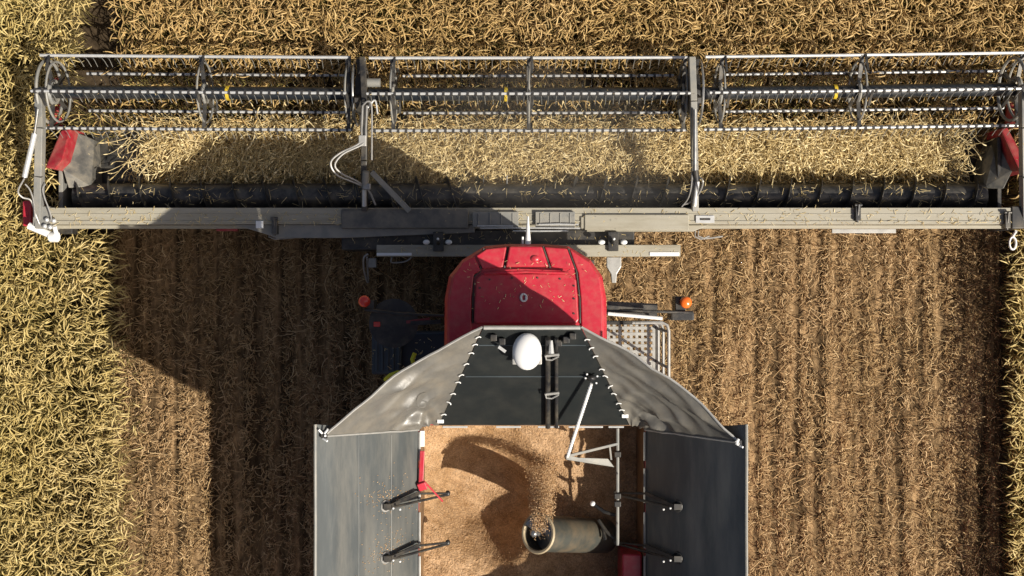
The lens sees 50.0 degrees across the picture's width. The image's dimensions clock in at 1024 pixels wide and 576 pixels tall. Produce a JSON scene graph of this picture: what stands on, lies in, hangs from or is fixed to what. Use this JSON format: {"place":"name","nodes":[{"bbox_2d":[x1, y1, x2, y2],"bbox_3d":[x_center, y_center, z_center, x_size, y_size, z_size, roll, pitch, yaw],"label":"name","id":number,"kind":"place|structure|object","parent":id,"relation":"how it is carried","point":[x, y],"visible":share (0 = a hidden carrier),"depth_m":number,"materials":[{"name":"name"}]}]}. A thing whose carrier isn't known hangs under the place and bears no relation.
{"place":"outdoors","nodes":[
{"label":"outdoors","id":0,"kind":"place"},
{"bbox_2d":[0,130,113,575],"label":"crop","id":1,"kind":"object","parent":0,"point":[89,231],"depth_m":16.00,"materials":[{"name":"yellow plant"}]},
{"bbox_2d":[0,0,1023,129],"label":"crop","id":2,"kind":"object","parent":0,"point":[98,33],"depth_m":16.00,"materials":[{"name":"yellow plant"}]},
{"bbox_2d":[114,130,998,575],"bbox_3d":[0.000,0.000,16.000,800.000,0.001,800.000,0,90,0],"label":"ground","id":3,"kind":"structure","parent":0,"point":[900,542],"depth_m":16.00,"materials":[{"name":"soil"}]},
{"bbox_2d":[0,0,1023,575],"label":"standing wheat","id":4,"kind":"object","parent":3,"relation":"on","point":[38,454],"visible":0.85,"depth_m":15.31,"materials":[{"name":"yellow plant"}]},
{"bbox_2d":[314,216,747,575],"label":"combine harvester","id":5,"kind":"object","parent":3,"relation":"on","point":[565,361],"visible":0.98,"depth_m":11.46,"materials":[{"name":"red paint"}]},
{"bbox_2d":[17,51,1023,282],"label":"grain header","id":6,"kind":"object","parent":5,"relation":"attached to","point":[74,163],"visible":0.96,"depth_m":14.85,"materials":[{"name":"beige paint"}]},
{"bbox_2d":[49,179,1011,367],"bbox_3d":[0.235,-0.200,13.730,12.972,2.948,2.624,0,90,0],"label":"chaff","id":7,"kind":"object","parent":6,"relation":"on","point":[534,218],"visible":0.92,"depth_m":15.16,"materials":[{"name":"plant"}]},
{"bbox_2d":[98,97,994,185],"bbox_3d":[0.502,-2.095,15.560,12.630,0.582,1.411,0,90,0],"label":"cut wheat","id":8,"kind":"object","parent":6,"relation":"on","point":[274,160],"visible":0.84,"depth_m":15.47,"materials":[{"name":"plant"}]},
{"bbox_2d":[423,426,636,575],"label":"grain heap","id":9,"kind":"object","parent":5,"relation":"in","point":[558,448],"visible":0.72,"depth_m":12.52,"materials":[{"name":"beige food"}]},
{"bbox_2d":[355,426,633,575],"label":"loose grain","id":10,"kind":"object","parent":9,"relation":"on","point":[484,500],"visible":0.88,"depth_m":12.49},
{"bbox_2d":[523,453,558,539],"bbox_3d":[0.334,2.248,11.982,0.409,1.367,0.749,0,90,0],"label":"flying grain","id":11,"kind":"object","parent":9,"relation":"on","point":[542,508],"visible":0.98,"depth_m":11.80},
{"bbox_2d":[103,148,1004,575],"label":"wheat stubble","id":12,"kind":"object","parent":3,"relation":"on","point":[645,354],"visible":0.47,"depth_m":15.93,"materials":[{"name":"beige plant"}]},
{"bbox_2d":[104,134,1006,575],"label":"loose straw","id":13,"kind":"object","parent":3,"relation":"on","point":[620,294],"visible":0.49,"depth_m":15.94,"materials":[{"name":"beige plant"}]},
{"bbox_2d":[999,130,1023,575],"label":"crop","id":14,"kind":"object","parent":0,"point":[1002,374],"depth_m":16.00,"materials":[{"name":"yellow plant"}]}
]}

